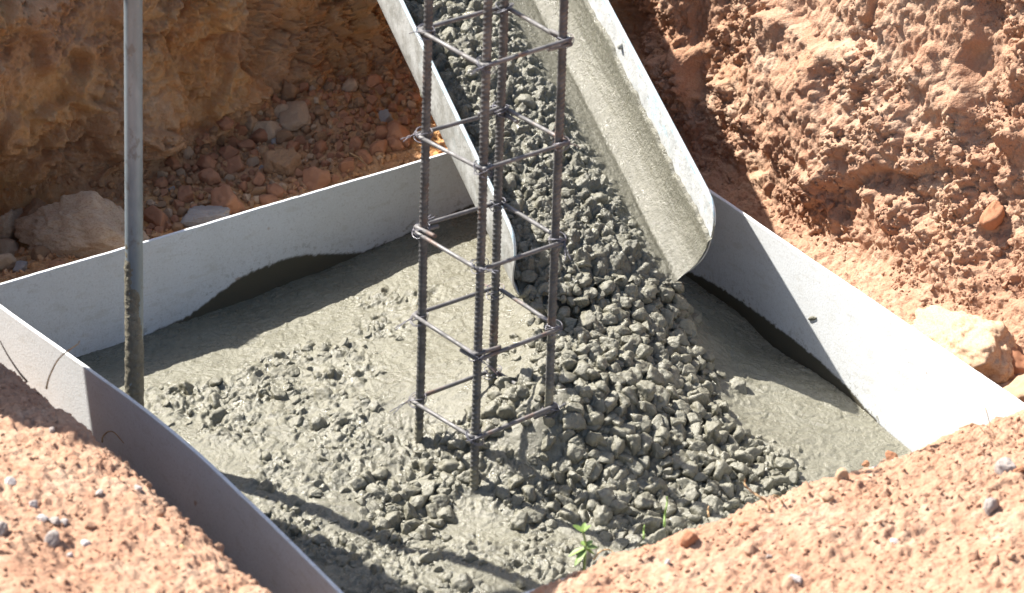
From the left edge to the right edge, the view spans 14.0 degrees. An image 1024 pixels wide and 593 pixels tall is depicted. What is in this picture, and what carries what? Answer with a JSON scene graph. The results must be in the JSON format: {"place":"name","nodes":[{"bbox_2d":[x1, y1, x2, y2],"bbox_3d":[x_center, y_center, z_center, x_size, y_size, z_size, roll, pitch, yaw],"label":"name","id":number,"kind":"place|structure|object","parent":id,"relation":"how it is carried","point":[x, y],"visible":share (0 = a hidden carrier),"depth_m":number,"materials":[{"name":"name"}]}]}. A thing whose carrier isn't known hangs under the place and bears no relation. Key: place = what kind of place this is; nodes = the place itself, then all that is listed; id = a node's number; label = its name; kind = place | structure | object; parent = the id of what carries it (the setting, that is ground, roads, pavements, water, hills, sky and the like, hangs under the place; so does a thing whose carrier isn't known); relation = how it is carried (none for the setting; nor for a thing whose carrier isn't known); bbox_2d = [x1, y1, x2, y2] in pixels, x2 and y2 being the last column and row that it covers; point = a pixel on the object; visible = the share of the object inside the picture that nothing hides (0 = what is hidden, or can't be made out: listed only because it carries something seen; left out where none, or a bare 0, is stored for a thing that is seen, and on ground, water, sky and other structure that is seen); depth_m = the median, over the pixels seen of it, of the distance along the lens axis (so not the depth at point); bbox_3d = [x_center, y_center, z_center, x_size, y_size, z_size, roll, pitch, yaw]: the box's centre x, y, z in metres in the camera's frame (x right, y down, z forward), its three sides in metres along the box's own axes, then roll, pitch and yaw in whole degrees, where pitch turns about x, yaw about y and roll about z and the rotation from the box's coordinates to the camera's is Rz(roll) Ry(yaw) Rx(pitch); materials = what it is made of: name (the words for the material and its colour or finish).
{"place":"outdoors","nodes":[
{"label":"outdoors","id":0,"kind":"place"},
{"bbox_2d":[0,0,1023,592],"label":"ground","id":1,"kind":"structure","parent":0,"point":[208,64],"depth_m":7.24,"materials":[{"name":"red soil"}]},
{"bbox_2d":[0,521,7,536],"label":"pebble","id":2,"kind":"object","parent":1,"relation":"on","point":[3,528],"visible":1,"depth_m":5.92,"materials":[{"name":"grey stone"}]},
{"bbox_2d":[0,253,16,271],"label":"stone","id":3,"kind":"object","parent":1,"relation":"on","point":[8,260],"visible":1,"depth_m":7.25,"materials":[{"name":"stone"}]},
{"bbox_2d":[0,238,19,254],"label":"stone","id":4,"kind":"object","parent":1,"relation":"on","point":[8,245],"visible":0.66,"depth_m":7.37,"materials":[{"name":"stone"}]},
{"bbox_2d":[4,477,16,484],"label":"pebble","id":5,"kind":"object","parent":1,"relation":"on","point":[10,480],"visible":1,"depth_m":6.08,"materials":[{"name":"white stone"}]},
{"bbox_2d":[0,208,22,240],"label":"rock","id":6,"kind":"object","parent":1,"relation":"on","point":[7,227],"visible":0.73,"depth_m":7.41,"materials":[{"name":"beige stone"}]},
{"bbox_2d":[0,341,27,382],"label":"twig","id":7,"kind":"object","parent":1,"relation":"on","point":[22,376],"visible":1,"depth_m":6.40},
{"bbox_2d":[13,260,27,272],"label":"stone","id":8,"kind":"object","parent":1,"relation":"on","point":[20,265],"visible":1,"depth_m":7.24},
{"bbox_2d":[19,198,46,216],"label":"rock","id":9,"kind":"object","parent":1,"relation":"on","point":[34,205],"visible":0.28,"depth_m":7.42,"materials":[{"name":"brown stone"}]},
{"bbox_2d":[30,245,50,260],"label":"stone","id":10,"kind":"object","parent":1,"relation":"on","point":[43,251],"visible":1,"depth_m":7.30,"materials":[{"name":"stone"}]},
{"bbox_2d":[36,514,48,522],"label":"pebble","id":11,"kind":"object","parent":1,"relation":"on","point":[41,517],"visible":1,"depth_m":5.98,"materials":[{"name":"white stone"}]},
{"bbox_2d":[44,530,59,548],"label":"pebble","id":12,"kind":"object","parent":1,"relation":"on","point":[52,538],"visible":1,"depth_m":5.91,"materials":[{"name":"grey stone"}]},
{"bbox_2d":[49,516,59,525],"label":"pebble","id":13,"kind":"object","parent":1,"relation":"on","point":[53,520],"visible":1,"depth_m":5.98,"materials":[{"name":"grey stone"}]},
{"bbox_2d":[49,260,64,268],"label":"stone","id":14,"kind":"object","parent":1,"relation":"on","point":[53,263],"visible":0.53,"depth_m":7.24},
{"bbox_2d":[45,340,79,388],"bbox_3d":[-0.689,0.102,6.372,0.064,0.066,0.013,-19,33,-32],"label":"twig","id":15,"kind":"object","parent":1,"relation":"on","point":[56,363],"visible":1,"depth_m":6.37,"materials":[{"name":"wood"}]},
{"bbox_2d":[14,191,149,257],"bbox_3d":[-0.748,-0.122,7.312,0.313,0.133,0.121,11,32,25],"label":"rock","id":16,"kind":"object","parent":1,"relation":"on","point":[84,223],"visible":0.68,"depth_m":7.28,"materials":[{"name":"beige stone"}]},
{"bbox_2d":[143,204,170,231],"bbox_3d":[-0.628,-0.134,7.386,0.064,0.056,0.033,25,51,38],"label":"rock","id":17,"kind":"object","parent":1,"relation":"on","point":[154,215],"visible":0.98,"depth_m":7.37,"materials":[{"name":"stone"}]},
{"bbox_2d":[154,176,167,188],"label":"stone","id":18,"kind":"object","parent":1,"relation":"on","point":[161,182],"visible":1,"depth_m":7.48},
{"bbox_2d":[157,171,168,177],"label":"stone","id":19,"kind":"object","parent":1,"relation":"on","point":[162,173],"visible":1,"depth_m":7.51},
{"bbox_2d":[163,208,172,218],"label":"stone","id":20,"kind":"object","parent":1,"relation":"on","point":[168,212],"visible":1,"depth_m":7.41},
{"bbox_2d":[0,304,342,592],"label":"form board","id":21,"kind":"object","parent":1,"relation":"on","point":[189,481],"visible":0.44,"depth_m":6.61,"materials":[{"name":"plastic"}]},
{"bbox_2d":[165,157,181,170],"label":"stone","id":22,"kind":"object","parent":1,"relation":"on","point":[173,163],"visible":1,"depth_m":7.53,"materials":[{"name":"stone"}]},
{"bbox_2d":[172,222,183,231],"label":"stone","id":23,"kind":"object","parent":1,"relation":"on","point":[177,226],"visible":0.88,"depth_m":7.36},
{"bbox_2d":[173,199,184,209],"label":"stone","id":24,"kind":"object","parent":1,"relation":"on","point":[177,204],"visible":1,"depth_m":7.43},
{"bbox_2d":[176,207,187,216],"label":"stone","id":25,"kind":"object","parent":1,"relation":"on","point":[181,211],"visible":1,"depth_m":7.41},
{"bbox_2d":[177,185,194,203],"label":"stone","id":26,"kind":"object","parent":1,"relation":"on","point":[185,194],"visible":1,"depth_m":7.44,"materials":[{"name":"stone"}]},
{"bbox_2d":[183,146,193,158],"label":"stone","id":27,"kind":"object","parent":1,"relation":"on","point":[188,152],"visible":0.95,"depth_m":7.57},
{"bbox_2d":[181,205,230,227],"bbox_3d":[-0.544,-0.137,7.385,0.096,0.051,0.055,-10,20,1],"label":"rock","id":28,"kind":"object","parent":1,"relation":"on","point":[197,215],"visible":0.77,"depth_m":7.36,"materials":[{"name":"grey stone"}]},
{"bbox_2d":[196,155,216,170],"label":"stone","id":29,"kind":"object","parent":1,"relation":"on","point":[205,161],"visible":1,"depth_m":7.53,"materials":[{"name":"stone"}]},
{"bbox_2d":[198,168,220,185],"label":"stone","id":30,"kind":"object","parent":1,"relation":"on","point":[210,176],"visible":1,"depth_m":7.49,"materials":[{"name":"stone"}]},
{"bbox_2d":[209,126,218,135],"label":"stone","id":31,"kind":"object","parent":1,"relation":"on","point":[213,130],"visible":1,"depth_m":7.58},
{"bbox_2d":[216,135,228,146],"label":"stone","id":32,"kind":"object","parent":1,"relation":"on","point":[222,140],"visible":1,"depth_m":7.60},
{"bbox_2d":[216,116,234,130],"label":"stone","id":33,"kind":"object","parent":1,"relation":"on","point":[226,123],"visible":1,"depth_m":7.57,"materials":[{"name":"stone"}]},
{"bbox_2d":[211,184,246,214],"bbox_3d":[-0.504,-0.169,7.419,0.062,0.068,0.060,-3,28,-8],"label":"stone","id":34,"kind":"object","parent":1,"relation":"on","point":[223,195],"visible":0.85,"depth_m":7.40,"materials":[{"name":"stone"}]},
{"bbox_2d":[219,145,238,159],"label":"stone","id":35,"kind":"object","parent":1,"relation":"on","point":[226,152],"visible":1,"depth_m":7.58,"materials":[{"name":"stone"}]},
{"bbox_2d":[221,155,244,173],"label":"stone","id":36,"kind":"object","parent":1,"relation":"on","point":[235,164],"visible":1,"depth_m":7.54,"materials":[{"name":"stone"}]},
{"bbox_2d":[228,136,238,146],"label":"stone","id":37,"kind":"object","parent":1,"relation":"on","point":[233,141],"visible":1,"depth_m":7.62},
{"bbox_2d":[0,153,473,357],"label":"form board","id":38,"kind":"object","parent":1,"relation":"on","point":[203,269],"visible":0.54,"depth_m":7.28,"materials":[{"name":"metal"}]},
{"bbox_2d":[233,124,247,135],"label":"stone","id":39,"kind":"object","parent":1,"relation":"on","point":[242,130],"visible":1,"depth_m":7.63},
{"bbox_2d":[238,181,247,192],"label":"stone","id":40,"kind":"object","parent":1,"relation":"on","point":[242,186],"visible":1,"depth_m":7.47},
{"bbox_2d":[236,139,254,151],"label":"stone","id":41,"kind":"object","parent":1,"relation":"on","point":[248,145],"visible":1,"depth_m":7.61,"materials":[{"name":"stone"}]},
{"bbox_2d":[245,115,257,130],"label":"stone","id":42,"kind":"object","parent":1,"relation":"on","point":[250,124],"visible":1,"depth_m":7.64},
{"bbox_2d":[246,156,259,166],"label":"stone","id":43,"kind":"object","parent":1,"relation":"on","point":[253,161],"visible":1,"depth_m":7.57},
{"bbox_2d":[249,128,267,143],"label":"stone","id":44,"kind":"object","parent":1,"relation":"on","point":[259,135],"visible":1,"depth_m":7.64,"materials":[{"name":"stone"}]},
{"bbox_2d":[251,172,265,186],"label":"stone","id":45,"kind":"object","parent":1,"relation":"on","point":[259,179],"visible":1,"depth_m":7.48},
{"bbox_2d":[251,186,266,195],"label":"stone","id":46,"kind":"object","parent":1,"relation":"on","point":[257,190],"visible":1,"depth_m":7.45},
{"bbox_2d":[252,120,282,142],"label":"stone","id":47,"kind":"object","parent":1,"relation":"on","point":[272,128],"visible":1,"depth_m":7.64,"materials":[{"name":"stone"}]},
{"bbox_2d":[259,194,278,205],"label":"stone","id":48,"kind":"object","parent":1,"relation":"on","point":[265,199],"visible":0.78,"depth_m":7.43,"materials":[{"name":"stone"}]},
{"bbox_2d":[266,183,287,197],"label":"stone","id":49,"kind":"object","parent":1,"relation":"on","point":[277,190],"visible":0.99,"depth_m":7.45,"materials":[{"name":"stone"}]},
{"bbox_2d":[274,103,287,117],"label":"stone","id":50,"kind":"object","parent":1,"relation":"on","point":[280,108],"visible":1,"depth_m":7.69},
{"bbox_2d":[262,147,302,177],"bbox_3d":[-0.413,-0.233,7.535,0.076,0.066,0.055,-4,28,-8],"label":"rock","id":51,"kind":"object","parent":1,"relation":"on","point":[286,162],"visible":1,"depth_m":7.52,"materials":[{"name":"brown stone"}]},
{"bbox_2d":[276,129,293,143],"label":"stone","id":52,"kind":"object","parent":1,"relation":"on","point":[284,135],"visible":1,"depth_m":7.64,"materials":[{"name":"stone"}]},
{"bbox_2d":[281,79,299,101],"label":"stone","id":53,"kind":"object","parent":1,"relation":"on","point":[290,91],"visible":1,"depth_m":7.72,"materials":[{"name":"stone"}]},
{"bbox_2d":[286,140,299,151],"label":"stone","id":54,"kind":"object","parent":1,"relation":"on","point":[295,145],"visible":0.48,"depth_m":7.61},
{"bbox_2d":[278,100,310,130],"bbox_3d":[-0.404,-0.332,7.689,0.068,0.028,0.083,-24,41,-10],"label":"stone","id":55,"kind":"object","parent":1,"relation":"on","point":[295,116],"visible":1,"depth_m":7.67,"materials":[{"name":"stone"}]},
{"bbox_2d":[295,168,302,178],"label":"stone","id":56,"kind":"object","parent":1,"relation":"on","point":[298,173],"visible":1,"depth_m":7.52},
{"bbox_2d":[294,135,306,144],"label":"stone","id":57,"kind":"object","parent":1,"relation":"on","point":[300,139],"visible":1,"depth_m":7.64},
{"bbox_2d":[298,82,308,92],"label":"stone","id":58,"kind":"object","parent":1,"relation":"on","point":[303,87],"visible":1,"depth_m":7.74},
{"bbox_2d":[301,125,310,134],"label":"stone","id":59,"kind":"object","parent":1,"relation":"on","point":[305,129],"visible":1,"depth_m":7.66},
{"bbox_2d":[302,166,330,190],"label":"stone","id":60,"kind":"object","parent":1,"relation":"on","point":[314,178],"visible":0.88,"depth_m":7.49,"materials":[{"name":"stone"}]},
{"bbox_2d":[313,108,325,116],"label":"stone","id":61,"kind":"object","parent":1,"relation":"on","point":[318,112],"visible":1,"depth_m":7.68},
{"bbox_2d":[312,140,327,154],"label":"stone","id":62,"kind":"object","parent":1,"relation":"on","point":[320,146],"visible":1,"depth_m":7.60,"materials":[{"name":"stone"}]},
{"bbox_2d":[314,131,327,141],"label":"stone","id":63,"kind":"object","parent":1,"relation":"on","point":[319,136],"visible":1,"depth_m":7.63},
{"bbox_2d":[318,116,327,124],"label":"stone","id":64,"kind":"object","parent":1,"relation":"on","point":[323,120],"visible":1,"depth_m":7.67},
{"bbox_2d":[323,81,335,90],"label":"stone","id":65,"kind":"object","parent":1,"relation":"on","point":[331,85],"visible":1,"depth_m":7.76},
{"bbox_2d":[334,141,344,151],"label":"stone","id":66,"kind":"object","parent":1,"relation":"on","point":[340,147],"visible":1,"depth_m":7.61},
{"bbox_2d":[338,157,353,173],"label":"stone","id":67,"kind":"object","parent":1,"relation":"on","point":[346,164],"visible":1,"depth_m":7.54,"materials":[{"name":"stone"}]},
{"bbox_2d":[343,116,352,124],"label":"stone","id":68,"kind":"object","parent":1,"relation":"on","point":[347,120],"visible":1,"depth_m":7.67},
{"bbox_2d":[344,92,351,103],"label":"stone","id":69,"kind":"object","parent":1,"relation":"on","point":[347,96],"visible":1,"depth_m":7.73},
{"bbox_2d":[342,78,357,91],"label":"stone","id":70,"kind":"object","parent":1,"relation":"on","point":[350,84],"visible":1,"depth_m":7.76,"materials":[{"name":"stone"}]},
{"bbox_2d":[349,136,362,150],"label":"stone","id":71,"kind":"object","parent":1,"relation":"on","point":[356,142],"visible":1,"depth_m":7.61,"materials":[{"name":"stone"}]},
{"bbox_2d":[354,97,365,107],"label":"stone","id":72,"kind":"object","parent":1,"relation":"on","point":[360,102],"visible":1,"depth_m":7.72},
{"bbox_2d":[357,149,372,164],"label":"stone","id":73,"kind":"object","parent":1,"relation":"on","point":[366,157],"visible":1,"depth_m":7.58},
{"bbox_2d":[362,123,370,131],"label":"stone","id":74,"kind":"object","parent":1,"relation":"on","point":[366,127],"visible":1,"depth_m":7.66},
{"bbox_2d":[366,94,377,106],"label":"stone","id":75,"kind":"object","parent":1,"relation":"on","point":[372,99],"visible":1,"depth_m":7.74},
{"bbox_2d":[366,74,382,87],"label":"stone","id":76,"kind":"object","parent":1,"relation":"on","point":[373,80],"visible":1,"depth_m":7.77,"materials":[{"name":"stone"}]},
{"bbox_2d":[369,139,387,155],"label":"stone","id":77,"kind":"object","parent":1,"relation":"on","point":[378,146],"visible":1,"depth_m":7.60,"materials":[{"name":"stone"}]},
{"bbox_2d":[375,125,387,139],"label":"stone","id":78,"kind":"object","parent":1,"relation":"on","point":[381,132],"visible":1,"depth_m":7.64,"materials":[{"name":"stone"}]},
{"bbox_2d":[380,97,390,106],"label":"stone","id":79,"kind":"object","parent":1,"relation":"on","point":[385,101],"visible":1,"depth_m":7.74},
{"bbox_2d":[378,109,393,122],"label":"stone","id":80,"kind":"object","parent":1,"relation":"on","point":[385,115],"visible":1,"depth_m":7.69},
{"bbox_2d":[388,103,397,111],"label":"stone","id":81,"kind":"object","parent":1,"relation":"on","point":[392,107],"visible":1,"depth_m":7.73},
{"bbox_2d":[387,136,403,150],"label":"stone","id":82,"kind":"object","parent":1,"relation":"on","point":[394,143],"visible":1,"depth_m":7.62,"materials":[{"name":"stone"}]},
{"bbox_2d":[385,123,410,147],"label":"rock","id":83,"kind":"object","parent":1,"relation":"on","point":[399,131],"visible":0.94,"depth_m":7.63,"materials":[{"name":"stone"}]},
{"bbox_2d":[394,93,406,105],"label":"stone","id":84,"kind":"object","parent":1,"relation":"on","point":[399,98],"visible":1,"depth_m":7.75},
{"bbox_2d":[398,115,410,124],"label":"stone","id":85,"kind":"object","parent":1,"relation":"on","point":[405,120],"visible":1,"depth_m":7.71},
{"bbox_2d":[407,100,415,109],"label":"stone","id":86,"kind":"object","parent":1,"relation":"on","point":[411,104],"visible":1,"depth_m":7.75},
{"bbox_2d":[408,92,420,101],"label":"stone","id":87,"kind":"object","parent":1,"relation":"on","point":[413,95],"visible":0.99,"depth_m":7.76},
{"bbox_2d":[76,205,911,592],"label":"wet concrete","id":88,"kind":"object","parent":1,"relation":"on","point":[830,429],"visible":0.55,"depth_m":6.99,"materials":[{"name":"concrete"}]},
{"bbox_2d":[124,0,144,406],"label":"metal pole","id":89,"kind":"object","parent":88,"relation":"in","point":[133,170],"visible":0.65,"depth_m":6.63,"materials":[{"name":"metal"}]},
{"bbox_2d":[389,0,580,490],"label":"rebar cage","id":90,"kind":"object","parent":88,"relation":"in","point":[422,230],"visible":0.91,"depth_m":6.66,"materials":[{"name":"metal"}]},
{"bbox_2d":[159,284,812,592],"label":"coated gravel","id":91,"kind":"structure","parent":88,"relation":"on","point":[603,506],"depth_m":6.80,"materials":[{"name":"gravel"}]},
{"bbox_2d":[519,272,709,380],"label":"falling gravel","id":92,"kind":"structure","parent":91,"relation":"on","point":[667,295],"depth_m":7.02,"materials":[{"name":"gravel"}]},
{"bbox_2d":[543,285,756,493],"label":"heaped gravel","id":93,"kind":"structure","parent":91,"relation":"on","point":[586,321],"depth_m":6.87,"materials":[{"name":"gravel"}]},
{"bbox_2d":[377,0,715,305],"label":"concrete chute","id":94,"kind":"object","parent":88,"relation":"on","point":[402,26],"visible":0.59,"depth_m":7.19,"materials":[{"name":"paint"}]},
{"bbox_2d":[404,0,714,305],"bbox_3d":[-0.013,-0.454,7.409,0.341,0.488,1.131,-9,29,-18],"label":"flowing concrete","id":95,"kind":"object","parent":94,"relation":"in","point":[614,131],"visible":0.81,"depth_m":7.27,"materials":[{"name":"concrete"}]},
{"bbox_2d":[568,523,598,570],"bbox_3d":[0.104,0.383,6.380,0.044,0.065,0.039,-23,36,-37],"label":"seedling","id":96,"kind":"object","parent":1,"relation":"on","point":[587,545],"visible":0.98,"depth_m":6.38,"materials":[{"name":"green plant"}]},
{"bbox_2d":[663,496,667,526],"bbox_3d":[0.238,0.334,6.481,0.008,0.043,0.028,1,28,0],"label":"grass blade","id":97,"kind":"object","parent":1,"relation":"on","point":[664,520],"depth_m":6.48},
{"bbox_2d":[680,530,698,547],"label":"pebble","id":98,"kind":"object","parent":1,"relation":"on","point":[689,538],"visible":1,"depth_m":6.13,"materials":[{"name":"stone"}]},
{"bbox_2d":[744,479,770,510],"bbox_3d":[0.367,0.296,6.229,0.049,0.041,0.012,14,30,24],"label":"root","id":99,"kind":"object","parent":1,"relation":"on","point":[762,498],"visible":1,"depth_m":6.23,"materials":[{"name":"wood"}]},
{"bbox_2d":[788,574,801,584],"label":"pebble","id":100,"kind":"object","parent":1,"relation":"on","point":[796,578],"visible":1,"depth_m":6.03,"materials":[{"name":"white stone"}]},
{"bbox_2d":[820,491,833,501],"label":"pebble","id":101,"kind":"object","parent":1,"relation":"on","point":[826,496],"visible":1,"depth_m":6.24,"materials":[{"name":"beige stone"}]},
{"bbox_2d":[836,467,848,481],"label":"pebble","id":102,"kind":"object","parent":1,"relation":"on","point":[842,473],"visible":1,"depth_m":6.31,"materials":[{"name":"beige stone"}]},
{"bbox_2d":[685,189,1023,451],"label":"form board","id":103,"kind":"object","parent":1,"relation":"on","point":[907,385],"visible":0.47,"depth_m":7.09,"materials":[{"name":"plastic"}]},
{"bbox_2d":[885,450,897,459],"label":"pebble","id":104,"kind":"object","parent":1,"relation":"on","point":[890,455],"visible":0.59,"depth_m":6.67,"materials":[{"name":"stone"}]},
{"bbox_2d":[910,305,1017,383],"bbox_3d":[0.766,0.099,6.960,0.155,0.156,0.278,-24,26,-15],"label":"boulder","id":105,"kind":"object","parent":1,"relation":"on","point":[981,345],"visible":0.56,"depth_m":6.88,"materials":[{"name":"beige stone"}]},
{"bbox_2d":[983,497,998,515],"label":"pebble","id":106,"kind":"object","parent":1,"relation":"on","point":[990,505],"visible":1,"depth_m":6.19,"materials":[{"name":"grey stone"}]},
{"bbox_2d":[979,200,1004,229],"bbox_3d":[0.814,-0.137,7.073,0.042,0.036,0.059,8,44,26],"label":"stone","id":107,"kind":"object","parent":1,"relation":"on","point":[992,216],"visible":1,"depth_m":7.06,"materials":[{"name":"stone"}]},
{"bbox_2d":[994,457,1016,474],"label":"pebble","id":108,"kind":"object","parent":1,"relation":"on","point":[1003,464],"visible":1,"depth_m":6.30,"materials":[{"name":"grey stone"}]},
{"bbox_2d":[1003,374,1023,402],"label":"rock","id":109,"kind":"object","parent":1,"relation":"on","point":[1015,387],"visible":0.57,"depth_m":6.78,"materials":[{"name":"beige stone"}]},
{"bbox_2d":[1010,347,1023,374],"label":"rock","id":110,"kind":"object","parent":1,"relation":"on","point":[1017,357],"visible":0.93,"depth_m":6.86,"materials":[{"name":"stone"}]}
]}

